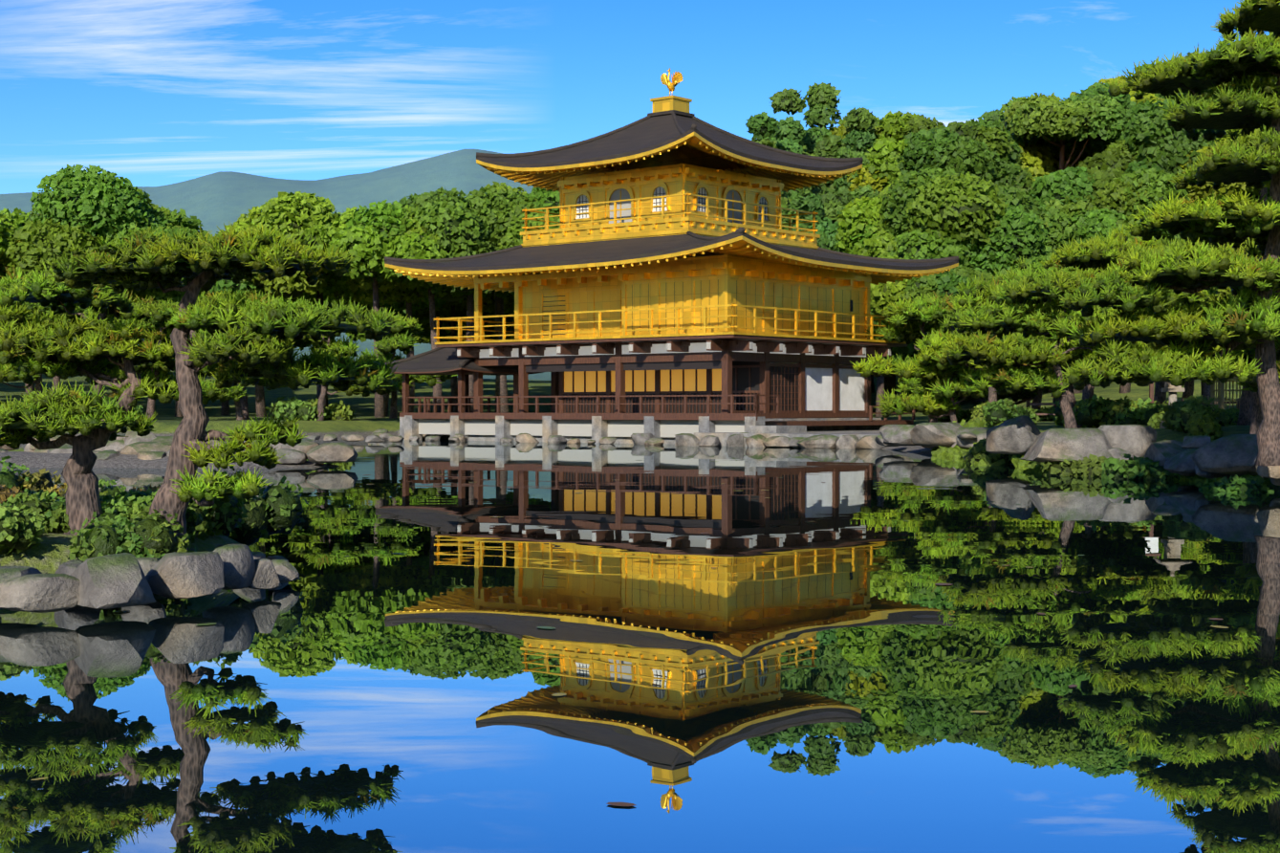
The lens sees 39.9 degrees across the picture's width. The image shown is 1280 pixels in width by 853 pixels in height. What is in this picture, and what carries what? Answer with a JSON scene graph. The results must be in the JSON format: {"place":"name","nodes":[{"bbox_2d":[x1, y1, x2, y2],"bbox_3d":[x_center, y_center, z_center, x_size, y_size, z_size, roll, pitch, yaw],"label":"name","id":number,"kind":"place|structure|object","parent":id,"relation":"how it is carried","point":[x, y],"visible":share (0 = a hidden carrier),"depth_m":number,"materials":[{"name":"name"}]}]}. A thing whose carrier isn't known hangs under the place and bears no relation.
{"place":"outdoors","nodes":[
{"label":"outdoors","id":0,"kind":"place"},
{"bbox_2d":[0,148,1262,573],"bbox_3d":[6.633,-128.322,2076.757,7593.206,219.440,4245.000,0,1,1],"label":"ground","id":1,"kind":"structure","parent":0,"point":[212,202],"depth_m":167.53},
{"bbox_2d":[0,32,1277,377],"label":"forest foliage","id":2,"kind":"object","parent":1,"relation":"on","point":[1143,149],"visible":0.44,"depth_m":80.54,"materials":[{"name":"green plant"}]},
{"bbox_2d":[0,0,1279,561],"bbox_3d":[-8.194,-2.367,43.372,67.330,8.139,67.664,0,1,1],"label":"pine foliage","id":3,"kind":"object","parent":1,"relation":"on","point":[1218,120],"visible":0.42,"depth_m":21.13,"materials":[{"name":"green plant"}]},
{"bbox_2d":[0,415,1279,612],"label":"rocks","id":4,"kind":"object","parent":1,"relation":"on","point":[115,580],"visible":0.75,"depth_m":27.98,"materials":[{"name":"stone"}]},
{"bbox_2d":[0,62,1279,550],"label":"tree trunks","id":5,"kind":"object","parent":1,"relation":"on","point":[1259,410],"visible":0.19,"depth_m":21.69,"materials":[{"name":"brown plant"}]},
{"bbox_2d":[384,67,958,447],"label":"pavilion","id":6,"kind":"structure","parent":1,"relation":"on","point":[668,279],"depth_m":60.16,"materials":[{"name":"gold metal"}]},
{"bbox_2d":[1025,376,1241,428],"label":"garden props","id":7,"kind":"object","parent":1,"relation":"on","point":[1172,390],"visible":0.08,"depth_m":42.21,"materials":[{"name":"brown wood"}]},
{"bbox_2d":[0,438,1279,852],"bbox_3d":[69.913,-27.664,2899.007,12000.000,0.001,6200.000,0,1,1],"label":"water","id":8,"kind":"structure","parent":0,"point":[816,659],"depth_m":7.62,"materials":[{"name":"blue liquid"}]},
{"bbox_2d":[31,458,1229,805],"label":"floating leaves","id":9,"kind":"object","parent":8,"relation":"on","point":[578,560],"visible":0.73,"depth_m":9.21,"materials":[{"name":"green plant"}]},
{"bbox_2d":[0,0,1279,194],"label":"sky","id":10,"kind":"structure","parent":0,"point":[147,93],"materials":[{"name":"blue"}]}
]}

